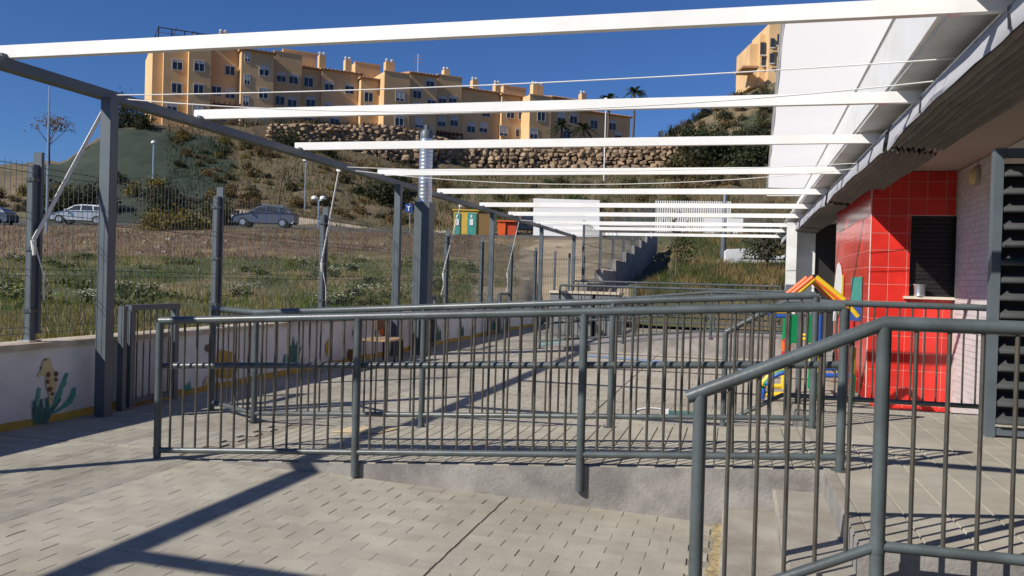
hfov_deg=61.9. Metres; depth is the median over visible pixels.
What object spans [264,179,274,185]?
shrub
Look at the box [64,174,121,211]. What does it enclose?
shrub
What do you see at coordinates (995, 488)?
platform
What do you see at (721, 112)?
shrub
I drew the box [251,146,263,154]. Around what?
shrub
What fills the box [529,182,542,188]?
shrub
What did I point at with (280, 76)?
window
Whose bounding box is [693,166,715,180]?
shrub
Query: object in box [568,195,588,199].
shrub
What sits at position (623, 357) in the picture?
floor marking
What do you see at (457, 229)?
door
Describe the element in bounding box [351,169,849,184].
rope
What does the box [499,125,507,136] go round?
window
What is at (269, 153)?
shrub
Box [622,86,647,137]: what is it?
palm tree
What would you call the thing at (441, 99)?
window
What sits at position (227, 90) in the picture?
window
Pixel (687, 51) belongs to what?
sky
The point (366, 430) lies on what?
cardboard sheet
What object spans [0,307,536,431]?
courtyard wall
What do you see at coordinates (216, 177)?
shrub
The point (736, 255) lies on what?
white garden wall
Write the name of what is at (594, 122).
window
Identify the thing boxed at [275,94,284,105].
window
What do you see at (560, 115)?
window
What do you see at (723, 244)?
grey pole
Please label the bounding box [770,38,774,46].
window
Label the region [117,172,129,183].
shrub
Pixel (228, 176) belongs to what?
shrub
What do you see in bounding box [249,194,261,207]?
shrub
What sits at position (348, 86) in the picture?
window
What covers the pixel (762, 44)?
window
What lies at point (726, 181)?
shrub
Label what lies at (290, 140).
shrub
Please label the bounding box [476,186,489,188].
shrub
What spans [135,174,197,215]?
shrub
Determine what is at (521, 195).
shrub
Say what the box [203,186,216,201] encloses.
shrub
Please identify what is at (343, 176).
shrub
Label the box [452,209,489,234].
yellow cabin
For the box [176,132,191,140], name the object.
shrub
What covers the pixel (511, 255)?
tie down strap
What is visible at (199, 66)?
window
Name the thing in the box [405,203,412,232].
road sign
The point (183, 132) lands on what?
shrub
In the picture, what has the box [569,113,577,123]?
window
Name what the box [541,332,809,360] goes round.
ramp
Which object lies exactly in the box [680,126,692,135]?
shrub
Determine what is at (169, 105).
window
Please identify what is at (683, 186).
shrub
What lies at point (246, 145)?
shrub
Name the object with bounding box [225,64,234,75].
window
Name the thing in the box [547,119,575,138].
palm tree
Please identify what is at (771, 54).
window
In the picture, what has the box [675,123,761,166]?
shrub
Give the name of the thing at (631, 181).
shrub
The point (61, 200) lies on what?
shrub
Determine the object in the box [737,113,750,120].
shrub
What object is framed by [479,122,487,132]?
window
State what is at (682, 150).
shrub
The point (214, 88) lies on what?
window
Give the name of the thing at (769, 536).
front steps
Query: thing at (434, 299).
barrier panel
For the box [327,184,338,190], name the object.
shrub
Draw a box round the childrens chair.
[374,320,403,361]
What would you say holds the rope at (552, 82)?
attached to the pergola
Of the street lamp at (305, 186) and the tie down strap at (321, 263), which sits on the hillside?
the street lamp at (305, 186)
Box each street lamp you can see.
[45,85,49,232]
[151,140,156,178]
[303,159,307,208]
[311,196,326,228]
[603,98,607,180]
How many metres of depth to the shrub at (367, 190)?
84.40 m
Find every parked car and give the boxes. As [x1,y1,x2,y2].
[0,207,18,224]
[48,204,116,224]
[231,204,298,227]
[516,216,532,230]
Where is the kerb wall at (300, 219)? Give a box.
[184,209,450,232]
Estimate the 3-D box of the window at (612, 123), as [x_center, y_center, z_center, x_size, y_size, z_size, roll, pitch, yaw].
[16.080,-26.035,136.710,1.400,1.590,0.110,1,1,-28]
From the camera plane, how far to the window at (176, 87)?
105.26 m
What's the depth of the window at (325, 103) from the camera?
116.10 m
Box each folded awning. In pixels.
[781,218,820,244]
[799,190,847,228]
[827,128,937,203]
[887,0,1023,150]
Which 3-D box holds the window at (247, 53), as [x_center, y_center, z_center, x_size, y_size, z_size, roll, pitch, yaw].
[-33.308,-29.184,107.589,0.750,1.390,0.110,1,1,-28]
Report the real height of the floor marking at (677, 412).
0.001 m
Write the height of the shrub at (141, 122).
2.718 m
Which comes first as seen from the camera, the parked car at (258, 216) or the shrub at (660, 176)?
the parked car at (258, 216)
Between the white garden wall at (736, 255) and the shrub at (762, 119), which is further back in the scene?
the shrub at (762, 119)
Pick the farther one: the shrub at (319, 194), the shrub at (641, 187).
the shrub at (641, 187)
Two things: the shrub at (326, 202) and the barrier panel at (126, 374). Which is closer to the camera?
the barrier panel at (126, 374)
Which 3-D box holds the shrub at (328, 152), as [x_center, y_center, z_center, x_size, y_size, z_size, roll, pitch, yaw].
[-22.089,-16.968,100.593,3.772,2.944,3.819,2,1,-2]
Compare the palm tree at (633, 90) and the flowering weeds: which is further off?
the palm tree at (633, 90)
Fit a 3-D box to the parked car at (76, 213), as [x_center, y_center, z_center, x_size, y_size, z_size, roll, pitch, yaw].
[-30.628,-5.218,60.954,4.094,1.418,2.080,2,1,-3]
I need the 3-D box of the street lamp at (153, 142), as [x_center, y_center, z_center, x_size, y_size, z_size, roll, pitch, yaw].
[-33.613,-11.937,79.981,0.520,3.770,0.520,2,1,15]
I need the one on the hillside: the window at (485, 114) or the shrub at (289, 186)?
the shrub at (289, 186)
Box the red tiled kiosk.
[832,171,957,411]
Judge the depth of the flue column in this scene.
13.93 m
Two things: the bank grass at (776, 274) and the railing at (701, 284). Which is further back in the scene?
the bank grass at (776, 274)
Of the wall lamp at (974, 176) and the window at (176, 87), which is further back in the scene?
the window at (176, 87)
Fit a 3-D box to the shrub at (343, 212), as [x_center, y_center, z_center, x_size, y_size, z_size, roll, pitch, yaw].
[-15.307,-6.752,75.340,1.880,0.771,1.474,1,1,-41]
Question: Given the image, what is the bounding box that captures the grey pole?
[717,195,726,261]
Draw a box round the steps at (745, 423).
[734,420,792,427]
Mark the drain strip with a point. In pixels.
(829, 356)
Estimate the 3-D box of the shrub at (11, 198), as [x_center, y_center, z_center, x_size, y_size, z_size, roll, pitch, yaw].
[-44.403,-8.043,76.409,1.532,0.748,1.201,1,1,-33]
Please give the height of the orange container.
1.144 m
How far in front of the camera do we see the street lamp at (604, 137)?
111.87 m
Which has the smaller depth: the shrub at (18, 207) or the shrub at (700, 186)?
the shrub at (18, 207)
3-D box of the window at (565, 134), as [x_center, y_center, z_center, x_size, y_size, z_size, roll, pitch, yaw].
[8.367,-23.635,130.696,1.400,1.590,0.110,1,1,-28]
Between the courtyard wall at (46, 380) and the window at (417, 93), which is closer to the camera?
the courtyard wall at (46, 380)
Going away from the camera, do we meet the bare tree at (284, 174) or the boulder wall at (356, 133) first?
the bare tree at (284, 174)
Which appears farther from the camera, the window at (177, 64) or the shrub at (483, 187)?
the window at (177, 64)
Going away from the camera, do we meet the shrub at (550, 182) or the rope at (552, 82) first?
the rope at (552, 82)
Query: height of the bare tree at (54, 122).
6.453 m
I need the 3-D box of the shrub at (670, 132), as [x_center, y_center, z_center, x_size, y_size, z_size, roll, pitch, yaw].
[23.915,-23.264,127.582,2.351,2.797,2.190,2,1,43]
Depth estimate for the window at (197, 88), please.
105.49 m
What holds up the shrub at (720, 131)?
on the hillside
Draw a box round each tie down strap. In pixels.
[30,111,100,299]
[320,169,341,306]
[441,205,462,293]
[506,222,518,290]
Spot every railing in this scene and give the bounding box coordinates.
[153,302,849,492]
[206,292,819,428]
[537,291,820,348]
[558,284,787,333]
[572,280,781,331]
[685,316,1023,575]
[720,299,986,426]
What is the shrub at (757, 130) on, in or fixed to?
on the hillside
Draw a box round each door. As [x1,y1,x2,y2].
[454,213,459,233]
[467,213,475,234]
[814,224,835,338]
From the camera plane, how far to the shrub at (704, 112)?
138.51 m
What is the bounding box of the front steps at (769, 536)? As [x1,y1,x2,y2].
[719,489,856,575]
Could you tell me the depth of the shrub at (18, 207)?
70.66 m
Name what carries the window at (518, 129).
in the apartment building at (498, 126)
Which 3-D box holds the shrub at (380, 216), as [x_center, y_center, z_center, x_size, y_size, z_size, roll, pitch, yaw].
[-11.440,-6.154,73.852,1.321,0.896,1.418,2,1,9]
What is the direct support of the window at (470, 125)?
in the apartment building at (498, 126)
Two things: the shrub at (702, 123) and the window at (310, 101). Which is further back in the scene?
the shrub at (702, 123)
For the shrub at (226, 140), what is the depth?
96.40 m
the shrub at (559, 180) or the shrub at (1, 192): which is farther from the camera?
the shrub at (559, 180)
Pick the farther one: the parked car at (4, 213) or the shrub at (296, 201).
the shrub at (296, 201)
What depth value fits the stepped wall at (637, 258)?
32.90 m
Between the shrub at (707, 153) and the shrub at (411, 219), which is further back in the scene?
the shrub at (707, 153)
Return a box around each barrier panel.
[116,303,180,410]
[431,295,436,345]
[497,293,510,333]
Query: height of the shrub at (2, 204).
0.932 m
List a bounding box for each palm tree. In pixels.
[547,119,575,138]
[569,122,597,137]
[598,93,618,137]
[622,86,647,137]
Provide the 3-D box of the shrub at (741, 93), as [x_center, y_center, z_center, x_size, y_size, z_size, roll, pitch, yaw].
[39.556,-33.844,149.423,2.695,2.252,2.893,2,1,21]
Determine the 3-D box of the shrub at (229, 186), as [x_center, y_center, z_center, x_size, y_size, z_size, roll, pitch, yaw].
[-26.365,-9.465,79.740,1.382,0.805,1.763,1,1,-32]
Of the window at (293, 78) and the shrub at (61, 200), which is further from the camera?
the window at (293, 78)
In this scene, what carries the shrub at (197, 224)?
on the hillside
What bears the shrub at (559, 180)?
on the hillside
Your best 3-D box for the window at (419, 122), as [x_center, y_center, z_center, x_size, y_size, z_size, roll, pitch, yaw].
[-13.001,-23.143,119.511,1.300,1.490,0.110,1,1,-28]
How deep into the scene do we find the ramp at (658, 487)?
5.29 m
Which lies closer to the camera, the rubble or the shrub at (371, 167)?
the rubble
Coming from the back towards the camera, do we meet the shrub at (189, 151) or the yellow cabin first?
the shrub at (189, 151)
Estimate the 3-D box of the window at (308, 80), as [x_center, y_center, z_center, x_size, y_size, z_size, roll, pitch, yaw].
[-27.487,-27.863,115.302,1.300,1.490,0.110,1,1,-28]
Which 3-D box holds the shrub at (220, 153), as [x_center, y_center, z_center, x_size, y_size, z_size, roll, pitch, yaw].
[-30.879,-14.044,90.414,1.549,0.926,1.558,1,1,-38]
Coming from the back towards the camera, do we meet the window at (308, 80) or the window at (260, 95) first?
the window at (308, 80)
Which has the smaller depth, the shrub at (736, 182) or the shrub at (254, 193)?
the shrub at (254, 193)
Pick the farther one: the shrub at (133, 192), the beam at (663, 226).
the shrub at (133, 192)
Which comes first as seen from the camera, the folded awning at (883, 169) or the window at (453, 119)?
the folded awning at (883, 169)
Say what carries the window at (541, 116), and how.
in the apartment building at (498, 126)
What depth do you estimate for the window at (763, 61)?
164.51 m
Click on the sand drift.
(712, 569)
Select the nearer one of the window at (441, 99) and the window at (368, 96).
the window at (368, 96)
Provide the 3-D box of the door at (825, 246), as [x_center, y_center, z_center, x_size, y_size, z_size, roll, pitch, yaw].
[7.659,-0.131,20.953,0.470,2.850,0.180,2,1,15]
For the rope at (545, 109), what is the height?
0.200 m
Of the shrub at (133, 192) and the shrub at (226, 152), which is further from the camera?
the shrub at (226, 152)
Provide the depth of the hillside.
59.52 m
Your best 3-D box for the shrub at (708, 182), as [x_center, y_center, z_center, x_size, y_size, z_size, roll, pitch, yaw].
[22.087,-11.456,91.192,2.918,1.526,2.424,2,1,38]
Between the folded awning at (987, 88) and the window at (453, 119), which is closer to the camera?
the folded awning at (987, 88)
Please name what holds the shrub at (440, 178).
on the hillside
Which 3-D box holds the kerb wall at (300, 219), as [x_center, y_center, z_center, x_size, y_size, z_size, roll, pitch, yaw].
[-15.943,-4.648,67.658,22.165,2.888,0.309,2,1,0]
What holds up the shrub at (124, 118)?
on the hillside
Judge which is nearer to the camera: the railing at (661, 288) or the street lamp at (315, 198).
the railing at (661, 288)
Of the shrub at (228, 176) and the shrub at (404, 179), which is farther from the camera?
the shrub at (404, 179)
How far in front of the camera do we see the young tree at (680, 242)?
30.97 m
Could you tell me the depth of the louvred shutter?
5.92 m
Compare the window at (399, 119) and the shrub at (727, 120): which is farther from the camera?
the shrub at (727, 120)
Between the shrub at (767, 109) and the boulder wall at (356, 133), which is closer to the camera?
the boulder wall at (356, 133)
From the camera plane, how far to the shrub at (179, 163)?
85.04 m
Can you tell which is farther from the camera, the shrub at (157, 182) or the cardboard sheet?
the shrub at (157, 182)
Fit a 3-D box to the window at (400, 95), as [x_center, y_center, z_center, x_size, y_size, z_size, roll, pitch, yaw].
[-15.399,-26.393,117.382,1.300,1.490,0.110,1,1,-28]
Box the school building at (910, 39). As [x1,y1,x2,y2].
[775,14,1023,414]
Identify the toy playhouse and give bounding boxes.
[761,274,859,404]
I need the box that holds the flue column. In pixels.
[412,125,434,354]
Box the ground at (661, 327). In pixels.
[541,321,780,331]
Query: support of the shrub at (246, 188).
on the hillside
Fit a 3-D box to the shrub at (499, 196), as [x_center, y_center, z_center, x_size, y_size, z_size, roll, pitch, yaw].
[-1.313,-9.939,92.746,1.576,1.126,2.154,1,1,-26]
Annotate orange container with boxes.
[497,220,516,234]
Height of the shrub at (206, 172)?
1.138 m
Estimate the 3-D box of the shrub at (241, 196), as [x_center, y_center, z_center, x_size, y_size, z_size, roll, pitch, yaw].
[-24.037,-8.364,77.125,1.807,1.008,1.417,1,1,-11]
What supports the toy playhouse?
on the courtyard paving
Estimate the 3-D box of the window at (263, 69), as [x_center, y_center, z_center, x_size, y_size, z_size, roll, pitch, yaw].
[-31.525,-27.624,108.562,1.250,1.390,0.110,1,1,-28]
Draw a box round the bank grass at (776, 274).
[633,227,785,295]
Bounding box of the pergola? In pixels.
[0,0,1011,416]
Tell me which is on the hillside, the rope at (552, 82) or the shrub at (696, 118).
the shrub at (696, 118)
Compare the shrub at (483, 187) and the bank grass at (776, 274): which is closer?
the bank grass at (776, 274)
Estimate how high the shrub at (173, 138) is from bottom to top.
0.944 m
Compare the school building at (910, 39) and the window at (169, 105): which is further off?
the window at (169, 105)
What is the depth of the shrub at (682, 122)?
141.68 m
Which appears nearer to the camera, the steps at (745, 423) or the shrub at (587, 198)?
the steps at (745, 423)
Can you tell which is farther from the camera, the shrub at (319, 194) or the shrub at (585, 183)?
the shrub at (585, 183)
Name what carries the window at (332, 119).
in the apartment building at (350, 76)
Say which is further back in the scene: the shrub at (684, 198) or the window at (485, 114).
the window at (485, 114)
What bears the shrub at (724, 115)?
on the hillside
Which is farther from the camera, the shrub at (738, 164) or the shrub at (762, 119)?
the shrub at (762, 119)
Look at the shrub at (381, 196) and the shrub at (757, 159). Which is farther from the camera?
the shrub at (757, 159)
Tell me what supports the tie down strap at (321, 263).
hanging from the pergola
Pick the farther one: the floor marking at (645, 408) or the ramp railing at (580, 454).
the floor marking at (645, 408)
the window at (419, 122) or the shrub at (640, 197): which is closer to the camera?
the shrub at (640, 197)
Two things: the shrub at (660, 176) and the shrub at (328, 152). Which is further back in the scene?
the shrub at (660, 176)
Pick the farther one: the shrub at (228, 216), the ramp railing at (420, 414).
the shrub at (228, 216)
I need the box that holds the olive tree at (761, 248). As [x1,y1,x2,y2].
[730,218,785,268]
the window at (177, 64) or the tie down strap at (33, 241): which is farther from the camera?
the window at (177, 64)
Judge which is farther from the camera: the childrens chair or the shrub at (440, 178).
the shrub at (440, 178)
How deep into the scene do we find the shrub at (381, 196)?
81.27 m
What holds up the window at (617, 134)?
in the apartment building at (498, 126)
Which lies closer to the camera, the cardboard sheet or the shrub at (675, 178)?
the cardboard sheet
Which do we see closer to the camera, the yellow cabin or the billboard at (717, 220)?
the billboard at (717, 220)
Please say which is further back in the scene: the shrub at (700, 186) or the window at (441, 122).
the window at (441, 122)
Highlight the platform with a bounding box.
[791,403,1023,575]
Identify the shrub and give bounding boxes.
[0,187,6,197]
[0,199,10,206]
[7,194,25,201]
[12,202,26,211]
[13,184,26,195]
[22,177,133,214]
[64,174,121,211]
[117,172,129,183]
[118,87,155,128]
[122,177,142,196]
[128,204,185,229]
[129,111,157,129]
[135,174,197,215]
[141,173,167,190]
[165,201,211,229]
[168,134,180,141]
[172,159,186,166]
[174,126,189,136]
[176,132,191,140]
[181,145,193,155]
[191,192,240,225]
[196,147,208,152]
[200,166,214,175]
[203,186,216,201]
[206,158,216,163]
[210,173,225,182]
[212,151,228,158]
[215,135,230,144]
[215,146,229,154]
[219,143,234,152]
[221,171,238,180]
[224,182,236,189]
[224,186,237,197]
[235,196,253,208]
[237,141,253,148]
[238,191,255,199]
[240,159,253,168]
[240,185,261,199]
[241,185,257,190]
[245,165,262,176]
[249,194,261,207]
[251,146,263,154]
[263,148,282,157]
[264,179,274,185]
[269,120,306,147]
[284,176,295,190]
[287,196,306,207]
[313,188,330,198]
[314,131,340,156]
[315,194,335,205]
[322,165,330,170]
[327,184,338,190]
[329,209,348,215]
[330,207,342,215]
[336,171,353,182]
[342,211,355,219]
[348,184,364,192]
[352,203,367,214]
[356,176,415,207]
[362,184,375,197]
[365,163,381,172]
[374,212,385,218]
[375,163,416,193]
[402,215,413,224]
[436,176,448,184]
[437,180,454,188]
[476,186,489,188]
[489,207,508,211]
[493,194,505,200]
[511,194,526,198]
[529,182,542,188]
[545,177,561,185]
[553,175,572,186]
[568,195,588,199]
[578,180,592,187]
[614,181,629,187]
[623,177,640,185]
[634,194,648,201]
[639,184,653,196]
[651,175,666,178]
[653,129,667,136]
[659,149,710,178]
[665,125,680,136]
[670,120,727,156]
[671,175,686,183]
[673,175,695,188]
[673,194,692,202]
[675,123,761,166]
[679,119,688,126]
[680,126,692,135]
[684,163,698,181]
[690,111,702,121]
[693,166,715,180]
[694,183,704,188]
[696,119,706,126]
[698,108,712,117]
[704,175,722,186]
[709,175,730,186]
[710,108,731,119]
[712,123,729,134]
[717,110,734,119]
[717,116,738,127]
[718,124,769,166]
[721,178,734,186]
[725,116,771,148]
[725,175,742,187]
[730,157,750,176]
[731,88,744,94]
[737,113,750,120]
[754,112,771,127]
[755,82,774,112]
[757,82,769,92]
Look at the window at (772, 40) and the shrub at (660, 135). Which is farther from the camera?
the window at (772, 40)
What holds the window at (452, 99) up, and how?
in the apartment building at (350, 76)
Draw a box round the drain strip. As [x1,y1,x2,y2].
[826,351,939,411]
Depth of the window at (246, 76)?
107.57 m
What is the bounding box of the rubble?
[0,229,597,280]
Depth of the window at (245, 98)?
107.60 m
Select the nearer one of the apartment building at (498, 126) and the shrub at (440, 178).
the shrub at (440, 178)
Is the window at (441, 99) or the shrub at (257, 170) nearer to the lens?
the shrub at (257, 170)
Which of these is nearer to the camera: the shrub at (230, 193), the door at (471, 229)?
the door at (471, 229)
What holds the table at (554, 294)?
on the courtyard paving
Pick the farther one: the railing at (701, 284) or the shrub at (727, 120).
the shrub at (727, 120)
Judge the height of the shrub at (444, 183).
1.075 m
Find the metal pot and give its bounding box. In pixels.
[913,284,925,296]
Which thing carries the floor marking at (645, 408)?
on the courtyard paving
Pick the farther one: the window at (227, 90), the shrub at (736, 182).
the window at (227, 90)
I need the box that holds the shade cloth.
[766,19,891,195]
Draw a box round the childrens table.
[362,337,403,361]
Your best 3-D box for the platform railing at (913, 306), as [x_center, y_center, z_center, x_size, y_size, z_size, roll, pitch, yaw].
[2.950,0.708,7.241,2.319,1.199,0.100,2,1,15]
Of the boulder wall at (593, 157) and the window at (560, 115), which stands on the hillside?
the boulder wall at (593, 157)
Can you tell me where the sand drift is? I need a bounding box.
[704,524,720,575]
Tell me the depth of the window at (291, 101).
113.01 m
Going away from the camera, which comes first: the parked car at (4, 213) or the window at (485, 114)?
the parked car at (4, 213)
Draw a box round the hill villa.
[734,24,779,92]
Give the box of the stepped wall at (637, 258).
[577,201,656,325]
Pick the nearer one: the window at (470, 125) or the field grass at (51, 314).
the field grass at (51, 314)
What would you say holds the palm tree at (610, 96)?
on the hillside
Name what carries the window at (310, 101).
in the apartment building at (350, 76)
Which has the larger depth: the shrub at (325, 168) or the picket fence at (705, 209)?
the shrub at (325, 168)
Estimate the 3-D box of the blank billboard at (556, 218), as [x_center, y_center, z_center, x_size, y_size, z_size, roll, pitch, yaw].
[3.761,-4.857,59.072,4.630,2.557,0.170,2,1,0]
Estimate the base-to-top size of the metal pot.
0.156 m
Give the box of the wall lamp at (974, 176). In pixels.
[968,166,980,185]
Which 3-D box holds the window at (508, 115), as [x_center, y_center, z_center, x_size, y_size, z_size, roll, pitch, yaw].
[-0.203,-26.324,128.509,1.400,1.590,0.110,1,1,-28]
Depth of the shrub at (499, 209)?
83.41 m
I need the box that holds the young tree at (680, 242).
[653,211,702,277]
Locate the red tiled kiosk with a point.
(895, 241)
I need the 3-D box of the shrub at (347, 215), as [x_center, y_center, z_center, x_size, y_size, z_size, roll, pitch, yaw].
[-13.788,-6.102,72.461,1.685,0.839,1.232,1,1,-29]
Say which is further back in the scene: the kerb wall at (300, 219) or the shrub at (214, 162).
the shrub at (214, 162)
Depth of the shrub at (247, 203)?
74.13 m
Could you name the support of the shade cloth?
on the school building at (910, 39)
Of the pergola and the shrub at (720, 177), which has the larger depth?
the shrub at (720, 177)
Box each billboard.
[533,198,599,236]
[704,218,742,233]
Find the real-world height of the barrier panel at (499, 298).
0.950 m
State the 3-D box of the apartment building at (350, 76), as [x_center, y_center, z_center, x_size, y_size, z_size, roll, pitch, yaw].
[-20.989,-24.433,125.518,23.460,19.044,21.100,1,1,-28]
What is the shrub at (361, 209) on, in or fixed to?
on the hillside
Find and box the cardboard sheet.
[332,427,396,432]
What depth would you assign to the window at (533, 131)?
127.33 m
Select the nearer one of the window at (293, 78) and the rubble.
the rubble
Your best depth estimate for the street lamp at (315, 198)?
63.92 m
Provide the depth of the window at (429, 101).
120.24 m
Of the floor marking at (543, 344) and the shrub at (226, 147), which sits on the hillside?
the shrub at (226, 147)
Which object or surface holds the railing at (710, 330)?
on the ramp at (657, 345)
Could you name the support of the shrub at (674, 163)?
on the hillside
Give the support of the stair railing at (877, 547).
on the courtyard paving
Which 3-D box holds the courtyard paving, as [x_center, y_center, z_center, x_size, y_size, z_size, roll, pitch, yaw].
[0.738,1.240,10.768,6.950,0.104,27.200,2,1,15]
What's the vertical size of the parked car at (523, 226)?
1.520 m
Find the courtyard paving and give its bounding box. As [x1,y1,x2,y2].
[0,324,873,575]
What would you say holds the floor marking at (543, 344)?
on the courtyard paving
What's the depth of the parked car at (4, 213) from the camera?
61.83 m
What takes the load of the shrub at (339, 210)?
on the hillside
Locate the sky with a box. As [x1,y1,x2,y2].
[0,0,866,164]
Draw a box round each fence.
[0,152,537,341]
[542,251,584,307]
[655,201,731,231]
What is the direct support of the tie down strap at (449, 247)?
attached to the pergola
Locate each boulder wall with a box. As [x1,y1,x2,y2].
[254,123,451,166]
[448,146,688,168]
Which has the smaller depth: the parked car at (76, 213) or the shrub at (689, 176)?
the parked car at (76, 213)
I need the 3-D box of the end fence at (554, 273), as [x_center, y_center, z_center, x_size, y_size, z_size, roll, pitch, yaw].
[1.421,-0.067,24.468,1.320,2.100,0.060,2,1,15]
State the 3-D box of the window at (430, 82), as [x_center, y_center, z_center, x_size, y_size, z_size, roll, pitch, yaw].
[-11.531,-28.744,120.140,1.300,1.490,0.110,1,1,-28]
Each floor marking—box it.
[541,341,561,345]
[587,354,740,369]
[634,407,660,413]
[668,410,692,413]
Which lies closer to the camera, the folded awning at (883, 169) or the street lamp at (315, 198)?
the folded awning at (883, 169)
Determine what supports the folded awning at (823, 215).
attached to the school building at (910, 39)
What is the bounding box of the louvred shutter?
[983,148,1023,437]
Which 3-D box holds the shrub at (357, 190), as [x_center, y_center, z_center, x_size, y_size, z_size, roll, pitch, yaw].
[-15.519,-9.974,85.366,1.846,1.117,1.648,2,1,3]
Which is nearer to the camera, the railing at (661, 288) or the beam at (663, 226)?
the railing at (661, 288)
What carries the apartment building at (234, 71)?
on the hillside
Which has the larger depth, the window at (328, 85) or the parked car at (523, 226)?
the window at (328, 85)
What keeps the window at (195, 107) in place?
in the apartment building at (234, 71)
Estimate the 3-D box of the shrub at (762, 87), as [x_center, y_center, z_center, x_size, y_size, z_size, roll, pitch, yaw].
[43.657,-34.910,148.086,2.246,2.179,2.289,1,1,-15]
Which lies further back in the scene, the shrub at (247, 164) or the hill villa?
the hill villa
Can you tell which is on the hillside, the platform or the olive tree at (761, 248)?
the olive tree at (761, 248)
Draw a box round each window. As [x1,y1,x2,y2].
[167,103,177,110]
[171,82,181,93]
[172,58,182,70]
[192,105,202,114]
[193,83,203,95]
[194,60,204,71]
[211,84,221,96]
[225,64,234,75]
[225,87,234,98]
[243,95,248,106]
[244,74,249,85]
[245,51,250,61]
[258,87,268,98]
[259,65,268,76]
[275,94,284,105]
[276,71,285,82]
[287,96,296,106]
[289,73,297,84]
[304,76,313,87]
[306,96,315,106]
[324,80,333,92]
[324,102,333,105]
[330,117,338,124]
[345,83,353,94]
[364,91,372,102]
[395,90,404,101]
[395,115,403,126]
[413,88,421,98]
[415,117,423,128]
[426,78,434,89]
[427,98,435,103]
[437,116,445,126]
[438,95,446,102]
[448,95,456,102]
[450,116,457,126]
[467,122,475,132]
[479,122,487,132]
[482,113,489,117]
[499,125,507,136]
[506,113,514,118]
[515,127,520,137]
[530,128,537,138]
[537,112,545,121]
[557,112,564,121]
[563,128,570,138]
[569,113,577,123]
[590,119,597,129]
[609,120,615,130]
[614,131,621,137]
[760,42,765,54]
[761,57,765,65]
[769,53,773,62]
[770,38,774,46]
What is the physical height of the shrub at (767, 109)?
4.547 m
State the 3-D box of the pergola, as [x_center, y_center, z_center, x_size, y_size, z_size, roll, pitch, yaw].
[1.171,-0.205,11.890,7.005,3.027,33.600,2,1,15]
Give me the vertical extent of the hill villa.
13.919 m
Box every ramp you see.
[195,426,833,523]
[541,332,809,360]
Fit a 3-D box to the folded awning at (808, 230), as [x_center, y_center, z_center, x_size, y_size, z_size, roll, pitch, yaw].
[7.760,-1.458,23.186,0.518,0.282,7.800,2,1,15]
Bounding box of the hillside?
[0,83,803,337]
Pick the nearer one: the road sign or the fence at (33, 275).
the fence at (33, 275)
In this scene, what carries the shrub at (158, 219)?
on the hillside
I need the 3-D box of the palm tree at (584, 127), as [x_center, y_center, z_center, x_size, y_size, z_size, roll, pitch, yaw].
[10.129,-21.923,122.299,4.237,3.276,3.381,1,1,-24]
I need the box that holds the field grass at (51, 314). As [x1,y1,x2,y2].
[0,222,519,341]
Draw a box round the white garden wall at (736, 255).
[724,249,784,263]
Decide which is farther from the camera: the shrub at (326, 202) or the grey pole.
the shrub at (326, 202)
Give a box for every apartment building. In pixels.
[145,26,316,128]
[301,52,464,139]
[461,77,632,139]
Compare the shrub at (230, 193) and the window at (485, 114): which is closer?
the shrub at (230, 193)
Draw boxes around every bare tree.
[20,110,75,163]
[276,160,295,205]
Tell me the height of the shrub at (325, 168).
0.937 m
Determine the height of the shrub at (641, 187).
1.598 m
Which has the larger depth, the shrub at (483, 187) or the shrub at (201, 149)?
the shrub at (483, 187)
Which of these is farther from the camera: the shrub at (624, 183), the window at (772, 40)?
the window at (772, 40)
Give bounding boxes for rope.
[116,58,955,95]
[125,80,936,111]
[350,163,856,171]
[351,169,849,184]
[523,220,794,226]
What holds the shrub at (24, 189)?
on the hillside
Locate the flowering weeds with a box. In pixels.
[0,251,478,308]
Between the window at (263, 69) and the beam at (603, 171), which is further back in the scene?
the window at (263, 69)
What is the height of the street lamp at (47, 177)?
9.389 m
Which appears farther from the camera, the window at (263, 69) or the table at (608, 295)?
the window at (263, 69)

